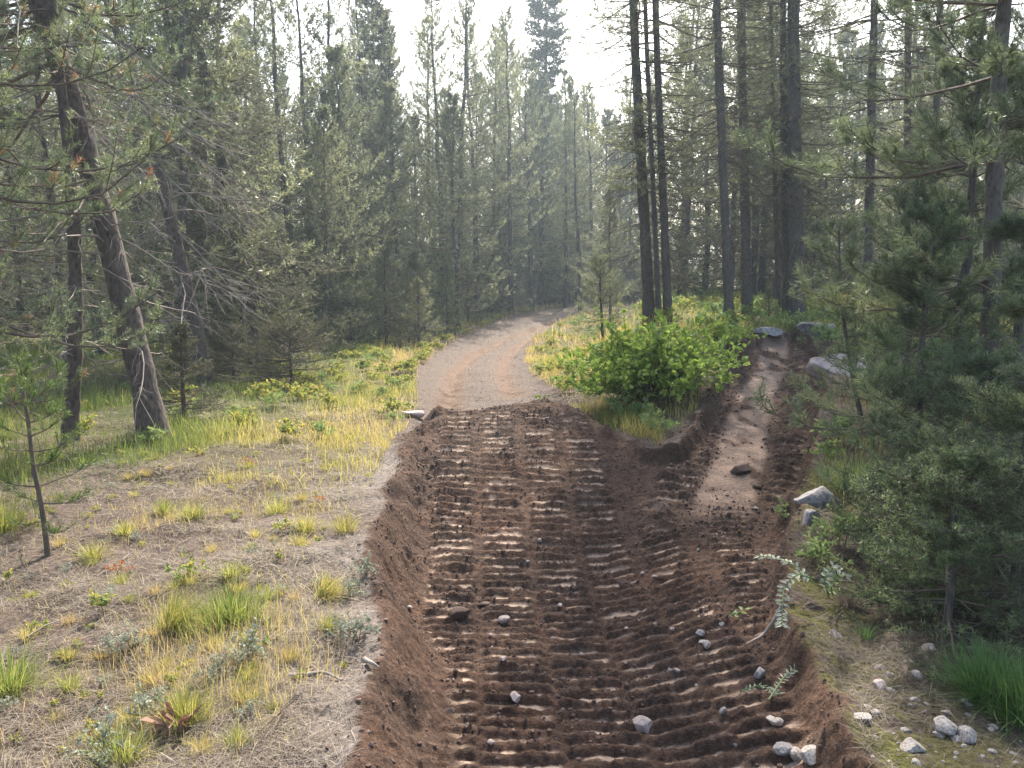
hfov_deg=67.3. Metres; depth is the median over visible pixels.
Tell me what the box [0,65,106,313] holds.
full pine
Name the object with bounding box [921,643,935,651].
stone
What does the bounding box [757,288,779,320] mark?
conifer
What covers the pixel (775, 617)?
fallen stick
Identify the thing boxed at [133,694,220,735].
grass tuft
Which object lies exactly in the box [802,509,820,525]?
stone
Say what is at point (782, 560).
leafy shoot
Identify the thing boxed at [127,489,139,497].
grass tuft
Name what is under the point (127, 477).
grass tuft
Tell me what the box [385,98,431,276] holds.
slender pine
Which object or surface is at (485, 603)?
stone
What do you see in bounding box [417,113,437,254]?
slender pine
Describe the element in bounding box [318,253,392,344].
young conifer
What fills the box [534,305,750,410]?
leafy shrub
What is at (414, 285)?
young conifer
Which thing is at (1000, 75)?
pine
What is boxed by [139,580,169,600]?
grass tuft
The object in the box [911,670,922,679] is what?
stone
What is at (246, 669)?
grass tuft
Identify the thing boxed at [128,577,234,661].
grass tuft
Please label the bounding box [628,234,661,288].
conifer
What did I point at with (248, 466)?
grass tuft
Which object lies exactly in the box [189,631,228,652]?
grass tuft
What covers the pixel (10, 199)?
edge pine
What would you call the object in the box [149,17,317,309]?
full pine
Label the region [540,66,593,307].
slender pine
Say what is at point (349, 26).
slender pine
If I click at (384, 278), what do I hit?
young conifer
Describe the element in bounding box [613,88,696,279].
full pine
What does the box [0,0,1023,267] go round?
sky
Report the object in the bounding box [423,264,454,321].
conifer
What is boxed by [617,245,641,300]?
conifer
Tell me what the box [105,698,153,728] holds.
grass tuft
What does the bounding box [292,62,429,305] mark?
full pine
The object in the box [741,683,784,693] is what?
uprooted weed
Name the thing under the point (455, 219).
full pine
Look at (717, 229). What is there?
full pine
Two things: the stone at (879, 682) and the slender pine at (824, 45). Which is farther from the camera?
the slender pine at (824, 45)
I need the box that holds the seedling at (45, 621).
[21,618,51,633]
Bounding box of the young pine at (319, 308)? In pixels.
[288,256,352,340]
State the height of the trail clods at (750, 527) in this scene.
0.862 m
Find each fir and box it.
[816,358,1023,663]
[817,452,977,594]
[819,439,1023,700]
[831,340,1023,570]
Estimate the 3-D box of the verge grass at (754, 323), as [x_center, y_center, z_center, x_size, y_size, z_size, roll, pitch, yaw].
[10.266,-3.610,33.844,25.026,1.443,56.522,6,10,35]
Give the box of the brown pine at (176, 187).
[88,2,294,358]
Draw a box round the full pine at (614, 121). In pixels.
[587,112,671,295]
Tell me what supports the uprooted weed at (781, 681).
on the dug trail
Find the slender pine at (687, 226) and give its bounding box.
[644,0,733,296]
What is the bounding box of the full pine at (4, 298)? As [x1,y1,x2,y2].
[0,178,41,330]
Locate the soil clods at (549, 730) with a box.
[323,399,938,767]
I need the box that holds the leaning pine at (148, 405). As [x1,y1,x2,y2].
[0,0,220,447]
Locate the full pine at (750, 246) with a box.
[694,147,808,287]
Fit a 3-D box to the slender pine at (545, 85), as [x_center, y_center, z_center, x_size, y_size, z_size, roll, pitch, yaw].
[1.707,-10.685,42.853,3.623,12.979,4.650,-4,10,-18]
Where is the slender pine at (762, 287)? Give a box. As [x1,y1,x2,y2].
[692,10,851,294]
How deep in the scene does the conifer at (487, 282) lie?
35.42 m
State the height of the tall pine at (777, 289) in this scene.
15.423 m
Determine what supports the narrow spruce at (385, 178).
on the ground at (798, 590)
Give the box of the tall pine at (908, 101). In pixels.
[808,0,987,313]
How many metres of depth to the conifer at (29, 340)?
18.74 m
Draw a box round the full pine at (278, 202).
[176,104,322,311]
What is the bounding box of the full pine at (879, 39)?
[830,21,902,279]
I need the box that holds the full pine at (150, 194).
[96,99,215,318]
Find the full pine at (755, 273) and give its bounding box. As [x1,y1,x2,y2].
[651,0,844,295]
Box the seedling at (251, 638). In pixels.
[221,617,273,662]
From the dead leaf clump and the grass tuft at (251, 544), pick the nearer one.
the dead leaf clump
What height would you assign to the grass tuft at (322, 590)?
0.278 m
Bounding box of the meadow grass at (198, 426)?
[0,300,664,767]
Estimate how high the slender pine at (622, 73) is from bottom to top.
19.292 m
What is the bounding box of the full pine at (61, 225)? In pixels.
[23,27,155,317]
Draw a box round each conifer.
[0,292,34,348]
[21,264,36,295]
[204,217,277,360]
[234,249,317,355]
[255,280,309,346]
[261,280,315,346]
[262,222,371,342]
[277,280,331,350]
[287,237,363,331]
[314,290,351,338]
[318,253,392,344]
[318,318,362,355]
[322,285,356,338]
[329,227,372,315]
[331,262,389,337]
[352,243,422,345]
[362,271,384,331]
[376,270,417,330]
[380,248,453,340]
[389,277,449,349]
[390,291,428,330]
[417,253,454,321]
[422,261,471,334]
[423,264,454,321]
[444,251,493,322]
[464,268,487,314]
[470,261,509,313]
[472,249,504,311]
[483,292,502,313]
[494,249,529,309]
[516,254,550,302]
[558,255,582,301]
[596,233,641,298]
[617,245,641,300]
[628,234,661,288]
[654,225,713,296]
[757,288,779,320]
[781,206,844,296]
[970,242,1018,294]
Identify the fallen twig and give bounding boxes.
[23,646,54,656]
[26,617,66,637]
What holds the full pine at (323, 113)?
on the ground at (798, 590)
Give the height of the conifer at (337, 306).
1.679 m
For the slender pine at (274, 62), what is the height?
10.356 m
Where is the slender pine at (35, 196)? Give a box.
[2,0,136,333]
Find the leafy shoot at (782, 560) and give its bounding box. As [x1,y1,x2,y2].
[753,553,814,584]
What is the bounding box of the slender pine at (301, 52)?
[244,0,371,296]
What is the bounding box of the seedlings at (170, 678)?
[0,430,383,753]
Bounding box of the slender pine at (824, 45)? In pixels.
[810,3,883,197]
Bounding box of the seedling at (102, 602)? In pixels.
[88,588,117,617]
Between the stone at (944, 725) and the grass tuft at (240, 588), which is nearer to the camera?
the stone at (944, 725)
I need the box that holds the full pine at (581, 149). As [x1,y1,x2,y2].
[567,107,599,242]
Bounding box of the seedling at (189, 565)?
[164,555,209,579]
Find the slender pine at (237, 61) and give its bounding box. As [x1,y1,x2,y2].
[222,20,277,212]
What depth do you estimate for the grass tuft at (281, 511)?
5.56 m
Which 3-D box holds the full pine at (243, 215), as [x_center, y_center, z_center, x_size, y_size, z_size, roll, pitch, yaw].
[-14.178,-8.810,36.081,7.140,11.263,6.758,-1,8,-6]
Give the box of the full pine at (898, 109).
[831,55,924,277]
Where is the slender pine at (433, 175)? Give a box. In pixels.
[405,117,453,305]
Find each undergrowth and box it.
[0,330,444,439]
[225,300,717,414]
[566,285,1013,432]
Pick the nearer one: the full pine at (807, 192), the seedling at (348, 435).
the seedling at (348, 435)
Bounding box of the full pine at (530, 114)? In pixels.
[478,83,603,302]
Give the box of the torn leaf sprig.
[727,606,751,616]
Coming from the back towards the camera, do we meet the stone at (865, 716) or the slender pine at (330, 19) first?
the slender pine at (330, 19)
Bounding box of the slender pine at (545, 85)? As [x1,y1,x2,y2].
[507,70,577,305]
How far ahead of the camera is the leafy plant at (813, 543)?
4.33 m
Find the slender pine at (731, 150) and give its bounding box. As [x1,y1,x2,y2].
[687,8,805,282]
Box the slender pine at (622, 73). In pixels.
[605,37,645,275]
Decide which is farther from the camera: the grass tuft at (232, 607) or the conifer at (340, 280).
the conifer at (340, 280)
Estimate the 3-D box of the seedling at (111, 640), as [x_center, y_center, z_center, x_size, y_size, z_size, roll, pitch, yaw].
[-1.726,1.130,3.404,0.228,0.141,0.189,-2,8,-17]
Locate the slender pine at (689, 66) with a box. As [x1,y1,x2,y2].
[646,1,718,267]
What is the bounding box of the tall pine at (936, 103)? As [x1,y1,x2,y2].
[823,0,1023,311]
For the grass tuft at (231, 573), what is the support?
on the ground at (798, 590)
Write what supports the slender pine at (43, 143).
on the ground at (798, 590)
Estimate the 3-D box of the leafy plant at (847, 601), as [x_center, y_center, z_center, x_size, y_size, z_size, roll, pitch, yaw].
[1.720,1.122,3.951,0.678,0.369,0.692,-4,9,-24]
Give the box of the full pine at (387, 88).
[347,80,465,329]
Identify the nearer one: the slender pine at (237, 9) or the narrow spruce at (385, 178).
the slender pine at (237, 9)
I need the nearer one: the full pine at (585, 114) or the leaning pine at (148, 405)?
the leaning pine at (148, 405)
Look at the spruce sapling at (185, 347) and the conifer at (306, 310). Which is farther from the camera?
the conifer at (306, 310)
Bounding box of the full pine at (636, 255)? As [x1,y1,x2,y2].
[627,29,739,291]
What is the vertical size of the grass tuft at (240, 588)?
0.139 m
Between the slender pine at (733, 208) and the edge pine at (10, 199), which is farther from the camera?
the slender pine at (733, 208)
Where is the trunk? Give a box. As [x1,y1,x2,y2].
[940,565,947,656]
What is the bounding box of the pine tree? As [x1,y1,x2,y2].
[0,1,115,376]
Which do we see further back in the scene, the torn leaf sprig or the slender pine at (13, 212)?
the slender pine at (13, 212)
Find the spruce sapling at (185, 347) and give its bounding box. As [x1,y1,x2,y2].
[132,320,233,427]
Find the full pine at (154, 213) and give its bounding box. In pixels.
[100,114,178,300]
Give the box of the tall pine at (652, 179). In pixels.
[578,0,724,320]
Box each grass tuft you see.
[0,487,68,544]
[0,629,115,709]
[8,620,44,645]
[21,517,34,525]
[34,533,76,548]
[43,707,76,726]
[47,667,105,706]
[49,611,88,626]
[49,641,89,664]
[61,537,119,563]
[61,710,187,767]
[66,717,123,746]
[69,723,92,743]
[78,554,102,567]
[80,732,116,758]
[85,643,118,665]
[101,518,145,538]
[103,568,144,585]
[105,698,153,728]
[110,573,289,643]
[115,679,153,709]
[117,471,136,479]
[118,657,190,692]
[121,592,144,604]
[124,673,242,741]
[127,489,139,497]
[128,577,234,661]
[133,465,151,481]
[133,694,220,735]
[138,622,170,642]
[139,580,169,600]
[141,652,180,670]
[144,495,188,519]
[151,451,165,459]
[159,686,203,708]
[161,497,218,523]
[164,577,188,592]
[171,663,186,684]
[175,728,226,764]
[176,566,210,596]
[189,599,217,624]
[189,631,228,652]
[197,541,223,552]
[197,714,269,763]
[207,558,252,582]
[215,406,263,424]
[215,575,250,595]
[220,505,241,514]
[222,664,271,690]
[222,671,286,716]
[232,657,267,685]
[237,526,265,539]
[238,541,259,549]
[241,460,258,468]
[245,581,282,609]
[253,495,299,516]
[261,697,292,711]
[263,533,282,541]
[271,585,297,598]
[274,643,311,664]
[279,590,305,603]
[282,531,320,546]
[284,509,330,535]
[290,490,309,502]
[291,570,367,610]
[301,507,370,535]
[307,607,357,637]
[326,578,350,600]
[800,449,894,495]
[840,619,883,641]
[878,624,1023,734]
[901,639,1023,747]
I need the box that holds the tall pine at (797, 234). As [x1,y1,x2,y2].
[705,0,886,320]
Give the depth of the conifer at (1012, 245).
27.13 m
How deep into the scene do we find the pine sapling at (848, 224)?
7.60 m
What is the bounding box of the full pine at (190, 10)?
[14,0,318,380]
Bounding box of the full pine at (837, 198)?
[681,47,858,295]
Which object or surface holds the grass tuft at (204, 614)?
on the ground at (798, 590)
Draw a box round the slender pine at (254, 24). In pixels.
[212,0,302,316]
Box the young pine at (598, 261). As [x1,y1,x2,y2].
[573,246,635,338]
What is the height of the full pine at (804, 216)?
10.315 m
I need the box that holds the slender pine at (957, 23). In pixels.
[897,4,966,274]
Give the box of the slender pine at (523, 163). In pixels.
[470,39,553,305]
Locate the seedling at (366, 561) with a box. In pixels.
[348,550,378,574]
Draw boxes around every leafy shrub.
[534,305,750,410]
[679,313,767,351]
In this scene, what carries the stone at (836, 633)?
on the ground at (798, 590)
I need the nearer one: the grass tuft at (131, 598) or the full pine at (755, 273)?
the grass tuft at (131, 598)
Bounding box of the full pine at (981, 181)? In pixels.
[921,81,1017,284]
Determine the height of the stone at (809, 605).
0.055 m
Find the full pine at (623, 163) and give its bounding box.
[571,106,695,300]
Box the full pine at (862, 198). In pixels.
[824,106,896,280]
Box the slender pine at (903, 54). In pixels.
[847,0,963,128]
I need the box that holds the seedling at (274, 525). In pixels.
[270,519,291,533]
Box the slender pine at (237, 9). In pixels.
[143,0,274,325]
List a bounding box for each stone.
[399,410,424,418]
[443,707,454,713]
[450,606,470,618]
[477,601,490,606]
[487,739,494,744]
[498,615,509,623]
[510,691,520,702]
[618,579,631,585]
[632,715,652,732]
[696,629,704,635]
[702,640,710,648]
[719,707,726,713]
[730,463,750,474]
[752,484,761,489]
[753,327,782,336]
[753,667,765,677]
[766,715,779,724]
[773,742,792,755]
[776,717,783,725]
[790,747,801,760]
[794,486,841,508]
[800,744,815,764]
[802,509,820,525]
[805,602,824,610]
[829,629,841,637]
[854,712,871,722]
[871,709,880,714]
[872,679,886,689]
[900,727,911,731]
[900,737,925,752]
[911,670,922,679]
[912,758,920,765]
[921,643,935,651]
[932,715,957,736]
[932,731,944,737]
[952,735,960,741]
[957,725,976,743]
[987,748,997,753]
[988,723,998,729]
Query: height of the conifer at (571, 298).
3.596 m
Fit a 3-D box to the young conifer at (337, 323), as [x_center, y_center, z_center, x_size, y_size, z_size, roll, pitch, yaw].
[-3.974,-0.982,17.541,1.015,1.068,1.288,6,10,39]
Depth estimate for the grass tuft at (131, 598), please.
3.87 m
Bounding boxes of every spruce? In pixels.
[0,61,55,294]
[101,0,359,365]
[188,321,275,388]
[206,308,349,390]
[329,0,423,312]
[330,102,362,259]
[362,85,412,252]
[517,0,604,302]
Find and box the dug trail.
[344,331,874,767]
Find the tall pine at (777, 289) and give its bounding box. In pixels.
[702,0,841,311]
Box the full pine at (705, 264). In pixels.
[615,23,773,297]
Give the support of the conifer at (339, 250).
on the ground at (798, 590)
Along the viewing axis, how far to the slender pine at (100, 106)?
30.90 m
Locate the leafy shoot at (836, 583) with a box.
[826,572,843,595]
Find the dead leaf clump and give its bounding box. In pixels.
[140,701,203,735]
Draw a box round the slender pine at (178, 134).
[106,3,249,295]
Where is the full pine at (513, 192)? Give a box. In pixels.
[483,93,536,290]
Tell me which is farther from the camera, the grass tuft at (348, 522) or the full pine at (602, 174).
the full pine at (602, 174)
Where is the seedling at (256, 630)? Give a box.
[237,629,268,647]
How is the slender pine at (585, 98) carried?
on the ground at (798, 590)
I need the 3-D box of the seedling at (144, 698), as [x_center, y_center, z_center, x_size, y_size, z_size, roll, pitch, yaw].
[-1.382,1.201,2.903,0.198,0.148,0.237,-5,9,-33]
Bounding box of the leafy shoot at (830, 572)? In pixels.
[820,561,851,597]
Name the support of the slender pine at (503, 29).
on the ground at (798, 590)
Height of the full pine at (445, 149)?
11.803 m
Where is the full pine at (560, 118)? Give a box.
[514,96,608,291]
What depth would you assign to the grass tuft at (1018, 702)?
2.90 m
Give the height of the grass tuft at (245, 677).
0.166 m
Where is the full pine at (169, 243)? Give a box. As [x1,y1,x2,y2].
[149,158,215,313]
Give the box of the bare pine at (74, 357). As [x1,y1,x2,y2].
[0,0,176,444]
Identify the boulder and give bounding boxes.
[797,322,834,335]
[806,353,867,380]
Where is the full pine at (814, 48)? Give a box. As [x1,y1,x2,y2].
[772,29,861,276]
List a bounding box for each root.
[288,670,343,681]
[361,656,378,667]
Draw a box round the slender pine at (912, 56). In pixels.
[849,0,960,256]
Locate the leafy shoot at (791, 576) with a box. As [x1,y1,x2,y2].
[774,570,814,628]
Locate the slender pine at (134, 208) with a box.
[20,0,233,326]
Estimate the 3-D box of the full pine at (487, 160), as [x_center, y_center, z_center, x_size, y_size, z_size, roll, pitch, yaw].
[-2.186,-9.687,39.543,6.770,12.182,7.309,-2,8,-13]
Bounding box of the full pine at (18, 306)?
[0,1,90,330]
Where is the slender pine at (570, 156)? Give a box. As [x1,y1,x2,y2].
[558,88,596,297]
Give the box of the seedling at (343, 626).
[325,611,382,642]
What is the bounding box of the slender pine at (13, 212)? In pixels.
[0,0,45,338]
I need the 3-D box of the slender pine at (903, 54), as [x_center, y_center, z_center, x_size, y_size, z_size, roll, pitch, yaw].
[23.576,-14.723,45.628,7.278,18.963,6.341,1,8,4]
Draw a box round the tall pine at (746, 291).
[638,0,843,315]
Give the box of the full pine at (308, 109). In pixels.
[270,75,356,313]
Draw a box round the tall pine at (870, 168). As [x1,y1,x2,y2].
[764,0,987,322]
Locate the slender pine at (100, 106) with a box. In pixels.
[9,2,168,316]
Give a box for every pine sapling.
[0,350,114,556]
[787,199,918,418]
[813,195,1009,510]
[834,115,979,413]
[835,1,1023,468]
[848,0,1023,441]
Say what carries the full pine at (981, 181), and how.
on the ground at (798, 590)
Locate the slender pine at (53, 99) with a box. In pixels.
[7,15,115,237]
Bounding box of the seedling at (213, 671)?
[192,648,234,682]
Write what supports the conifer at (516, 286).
on the ground at (798, 590)
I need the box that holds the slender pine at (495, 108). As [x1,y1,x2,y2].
[456,22,535,312]
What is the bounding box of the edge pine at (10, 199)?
[0,0,191,416]
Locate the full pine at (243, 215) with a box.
[147,94,281,296]
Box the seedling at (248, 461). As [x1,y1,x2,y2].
[239,457,253,464]
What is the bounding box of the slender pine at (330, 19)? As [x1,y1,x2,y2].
[286,0,392,311]
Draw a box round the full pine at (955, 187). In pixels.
[849,101,1021,286]
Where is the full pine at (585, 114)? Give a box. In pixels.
[513,99,636,299]
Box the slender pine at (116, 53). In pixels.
[91,1,160,236]
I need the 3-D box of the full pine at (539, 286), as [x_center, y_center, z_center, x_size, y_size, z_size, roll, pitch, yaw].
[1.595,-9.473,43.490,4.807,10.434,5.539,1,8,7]
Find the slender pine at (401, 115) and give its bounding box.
[340,20,433,251]
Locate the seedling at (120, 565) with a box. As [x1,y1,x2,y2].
[105,561,132,574]
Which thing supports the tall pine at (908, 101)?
on the ground at (798, 590)
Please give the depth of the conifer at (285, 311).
18.82 m
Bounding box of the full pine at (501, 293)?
[449,154,553,312]
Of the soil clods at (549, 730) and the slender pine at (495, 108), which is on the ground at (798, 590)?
the slender pine at (495, 108)
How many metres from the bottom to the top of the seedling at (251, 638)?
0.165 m
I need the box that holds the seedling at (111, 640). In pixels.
[93,626,149,653]
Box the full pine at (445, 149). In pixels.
[417,86,497,303]
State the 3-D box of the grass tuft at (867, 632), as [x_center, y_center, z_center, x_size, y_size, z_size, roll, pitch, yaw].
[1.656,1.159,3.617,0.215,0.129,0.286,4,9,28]
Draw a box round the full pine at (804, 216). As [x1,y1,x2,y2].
[715,79,845,288]
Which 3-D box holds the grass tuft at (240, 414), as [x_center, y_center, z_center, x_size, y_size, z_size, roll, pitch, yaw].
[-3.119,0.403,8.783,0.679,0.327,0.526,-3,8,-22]
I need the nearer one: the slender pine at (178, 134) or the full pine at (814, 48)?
the slender pine at (178, 134)
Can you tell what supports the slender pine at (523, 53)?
on the ground at (798, 590)
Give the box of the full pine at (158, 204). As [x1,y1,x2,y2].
[32,5,300,346]
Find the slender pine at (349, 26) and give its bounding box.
[331,12,367,206]
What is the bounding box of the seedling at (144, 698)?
[117,682,167,724]
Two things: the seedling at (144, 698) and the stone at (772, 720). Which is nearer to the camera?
the seedling at (144, 698)
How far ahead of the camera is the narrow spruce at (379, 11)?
28.42 m
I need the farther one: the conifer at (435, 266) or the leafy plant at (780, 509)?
the conifer at (435, 266)
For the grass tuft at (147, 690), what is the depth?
3.10 m
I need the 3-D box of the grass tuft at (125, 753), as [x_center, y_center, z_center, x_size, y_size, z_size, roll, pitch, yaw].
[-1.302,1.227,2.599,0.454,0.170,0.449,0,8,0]
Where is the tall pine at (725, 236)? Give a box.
[611,0,821,315]
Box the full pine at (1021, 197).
[960,89,1023,274]
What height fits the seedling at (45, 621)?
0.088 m
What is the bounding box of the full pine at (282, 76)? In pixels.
[258,72,328,276]
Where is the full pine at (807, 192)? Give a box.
[737,101,862,292]
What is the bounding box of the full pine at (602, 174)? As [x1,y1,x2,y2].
[595,120,658,292]
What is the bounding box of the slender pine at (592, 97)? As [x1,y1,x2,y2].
[582,92,604,293]
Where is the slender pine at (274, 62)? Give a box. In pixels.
[227,0,348,345]
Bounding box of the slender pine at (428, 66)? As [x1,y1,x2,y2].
[382,0,490,312]
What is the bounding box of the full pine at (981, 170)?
[873,7,1023,288]
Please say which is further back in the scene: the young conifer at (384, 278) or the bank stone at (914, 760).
the young conifer at (384, 278)
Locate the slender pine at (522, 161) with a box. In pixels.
[516,83,553,263]
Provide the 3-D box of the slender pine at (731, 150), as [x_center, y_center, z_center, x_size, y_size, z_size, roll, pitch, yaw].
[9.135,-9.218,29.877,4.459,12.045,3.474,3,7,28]
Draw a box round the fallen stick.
[746,605,785,644]
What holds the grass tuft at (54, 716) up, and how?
on the ground at (798, 590)
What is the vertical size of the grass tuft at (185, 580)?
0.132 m
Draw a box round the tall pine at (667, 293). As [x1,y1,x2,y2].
[564,0,751,322]
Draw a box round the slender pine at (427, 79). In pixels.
[394,16,470,312]
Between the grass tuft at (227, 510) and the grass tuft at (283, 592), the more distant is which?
the grass tuft at (227, 510)
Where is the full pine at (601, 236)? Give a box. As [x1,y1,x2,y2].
[564,187,639,322]
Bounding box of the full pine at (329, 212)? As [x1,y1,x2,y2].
[313,168,345,260]
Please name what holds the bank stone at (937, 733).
on the ground at (798, 590)
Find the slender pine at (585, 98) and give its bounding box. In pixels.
[549,80,633,306]
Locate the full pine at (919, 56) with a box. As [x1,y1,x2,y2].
[844,47,982,298]
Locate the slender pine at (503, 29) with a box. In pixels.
[465,4,559,314]
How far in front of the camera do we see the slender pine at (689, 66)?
35.36 m
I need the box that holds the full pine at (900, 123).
[850,17,1019,291]
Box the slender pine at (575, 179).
[546,75,606,309]
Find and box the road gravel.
[425,331,545,409]
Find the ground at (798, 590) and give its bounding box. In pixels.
[0,264,1023,767]
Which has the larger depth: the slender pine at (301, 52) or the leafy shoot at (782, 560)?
the slender pine at (301, 52)
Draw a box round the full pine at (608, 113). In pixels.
[570,108,639,300]
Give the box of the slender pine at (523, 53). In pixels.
[482,51,539,299]
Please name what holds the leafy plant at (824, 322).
on the ground at (798, 590)
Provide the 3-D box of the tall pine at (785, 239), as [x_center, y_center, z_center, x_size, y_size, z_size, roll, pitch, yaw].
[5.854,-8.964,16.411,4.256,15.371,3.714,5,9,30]
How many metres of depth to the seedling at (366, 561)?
4.28 m
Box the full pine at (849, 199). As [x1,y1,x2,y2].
[759,58,886,286]
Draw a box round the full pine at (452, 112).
[390,92,511,328]
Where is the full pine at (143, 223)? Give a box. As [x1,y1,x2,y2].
[96,114,177,316]
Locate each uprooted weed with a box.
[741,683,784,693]
[768,664,798,699]
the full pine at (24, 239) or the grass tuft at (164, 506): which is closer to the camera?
the grass tuft at (164, 506)
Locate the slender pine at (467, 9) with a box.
[398,0,524,318]
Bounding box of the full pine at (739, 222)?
[675,37,822,288]
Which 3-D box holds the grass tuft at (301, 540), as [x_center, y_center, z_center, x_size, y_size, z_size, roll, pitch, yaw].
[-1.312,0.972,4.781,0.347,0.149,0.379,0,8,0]
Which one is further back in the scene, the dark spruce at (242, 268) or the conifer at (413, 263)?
the conifer at (413, 263)
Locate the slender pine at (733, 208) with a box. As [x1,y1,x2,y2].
[665,0,809,292]
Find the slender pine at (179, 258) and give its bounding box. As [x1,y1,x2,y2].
[1,0,302,386]
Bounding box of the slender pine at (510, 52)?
[483,31,538,283]
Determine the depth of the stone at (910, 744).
2.69 m
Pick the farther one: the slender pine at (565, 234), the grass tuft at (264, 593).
the slender pine at (565, 234)
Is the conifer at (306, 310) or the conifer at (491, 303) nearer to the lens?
the conifer at (306, 310)
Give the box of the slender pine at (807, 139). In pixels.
[723,0,863,298]
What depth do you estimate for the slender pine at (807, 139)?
21.02 m
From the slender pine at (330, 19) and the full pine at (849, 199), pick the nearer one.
the slender pine at (330, 19)
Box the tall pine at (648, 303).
[558,0,726,326]
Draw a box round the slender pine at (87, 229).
[7,0,153,356]
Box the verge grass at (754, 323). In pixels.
[580,289,1022,512]
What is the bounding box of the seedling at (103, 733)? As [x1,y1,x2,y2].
[62,705,141,766]
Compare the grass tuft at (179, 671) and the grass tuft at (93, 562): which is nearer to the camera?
the grass tuft at (179, 671)
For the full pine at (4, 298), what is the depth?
23.53 m
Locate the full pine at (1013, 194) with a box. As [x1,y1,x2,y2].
[978,152,1023,265]
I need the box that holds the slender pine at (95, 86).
[95,33,147,204]
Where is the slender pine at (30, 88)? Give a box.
[1,1,121,322]
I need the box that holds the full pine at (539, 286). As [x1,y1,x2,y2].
[506,121,582,305]
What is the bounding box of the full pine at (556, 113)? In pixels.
[520,110,589,297]
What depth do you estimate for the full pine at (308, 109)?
34.02 m
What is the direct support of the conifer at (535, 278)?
on the ground at (798, 590)
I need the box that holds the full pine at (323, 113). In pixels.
[234,102,407,352]
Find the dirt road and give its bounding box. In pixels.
[420,303,634,419]
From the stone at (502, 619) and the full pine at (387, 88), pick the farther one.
the full pine at (387, 88)
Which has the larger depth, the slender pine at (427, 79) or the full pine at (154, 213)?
the full pine at (154, 213)
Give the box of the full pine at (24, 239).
[6,98,67,300]
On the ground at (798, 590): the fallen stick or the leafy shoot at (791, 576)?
the leafy shoot at (791, 576)
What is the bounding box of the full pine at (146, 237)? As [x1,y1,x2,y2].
[117,148,176,301]
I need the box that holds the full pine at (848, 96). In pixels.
[816,42,893,286]
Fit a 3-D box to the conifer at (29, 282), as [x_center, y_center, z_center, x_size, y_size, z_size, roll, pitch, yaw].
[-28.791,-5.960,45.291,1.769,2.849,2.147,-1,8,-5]
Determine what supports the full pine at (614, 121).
on the ground at (798, 590)
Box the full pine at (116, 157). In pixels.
[38,109,159,300]
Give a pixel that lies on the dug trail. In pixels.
(668, 730)
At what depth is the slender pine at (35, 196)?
19.04 m
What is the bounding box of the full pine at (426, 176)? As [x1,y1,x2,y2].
[382,113,473,317]
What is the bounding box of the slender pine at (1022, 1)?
[978,0,1023,213]
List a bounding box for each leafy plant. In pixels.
[773,497,789,520]
[794,532,853,568]
[802,437,846,463]
[806,503,859,547]
[809,408,858,444]
[809,569,889,621]
[812,327,836,344]
[814,319,833,326]
[850,370,891,402]
[857,540,928,581]
[898,579,945,608]
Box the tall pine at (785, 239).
[690,0,884,312]
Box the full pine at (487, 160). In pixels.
[433,71,542,304]
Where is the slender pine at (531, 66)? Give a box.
[481,51,576,310]
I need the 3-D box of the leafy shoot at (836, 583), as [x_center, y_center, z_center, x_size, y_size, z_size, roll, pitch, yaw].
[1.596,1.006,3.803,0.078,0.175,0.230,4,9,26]
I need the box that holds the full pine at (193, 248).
[147,73,279,319]
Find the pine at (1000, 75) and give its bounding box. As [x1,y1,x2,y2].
[730,0,1023,441]
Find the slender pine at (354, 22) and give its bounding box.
[309,0,426,311]
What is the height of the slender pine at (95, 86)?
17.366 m
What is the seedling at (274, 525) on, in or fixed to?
on the ground at (798, 590)
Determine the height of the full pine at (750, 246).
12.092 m
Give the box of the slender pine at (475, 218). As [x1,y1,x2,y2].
[444,8,514,314]
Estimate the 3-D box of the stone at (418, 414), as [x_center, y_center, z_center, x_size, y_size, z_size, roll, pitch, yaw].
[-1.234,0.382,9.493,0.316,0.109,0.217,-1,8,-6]
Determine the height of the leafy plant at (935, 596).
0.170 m
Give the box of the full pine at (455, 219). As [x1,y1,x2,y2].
[405,135,507,309]
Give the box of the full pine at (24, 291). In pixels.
[0,53,82,325]
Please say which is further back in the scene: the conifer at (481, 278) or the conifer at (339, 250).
the conifer at (481, 278)
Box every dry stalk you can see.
[245,698,295,746]
[259,705,286,743]
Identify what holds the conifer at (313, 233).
on the ground at (798, 590)
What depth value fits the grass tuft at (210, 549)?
4.73 m
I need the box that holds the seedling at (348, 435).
[341,432,356,441]
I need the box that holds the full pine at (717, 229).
[678,144,750,284]
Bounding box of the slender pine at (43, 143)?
[0,0,125,371]
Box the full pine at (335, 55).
[257,42,432,340]
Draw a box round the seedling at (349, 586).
[338,574,369,597]
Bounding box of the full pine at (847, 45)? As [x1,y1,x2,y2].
[808,25,890,274]
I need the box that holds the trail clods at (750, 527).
[658,334,824,533]
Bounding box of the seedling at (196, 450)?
[186,445,208,456]
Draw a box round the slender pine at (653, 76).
[623,52,681,297]
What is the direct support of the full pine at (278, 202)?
on the ground at (798, 590)
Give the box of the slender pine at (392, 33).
[352,25,424,319]
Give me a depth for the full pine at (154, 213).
40.08 m
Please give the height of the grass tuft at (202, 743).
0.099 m
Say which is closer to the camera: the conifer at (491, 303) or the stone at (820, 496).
the stone at (820, 496)
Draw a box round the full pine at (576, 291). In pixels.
[547,149,621,302]

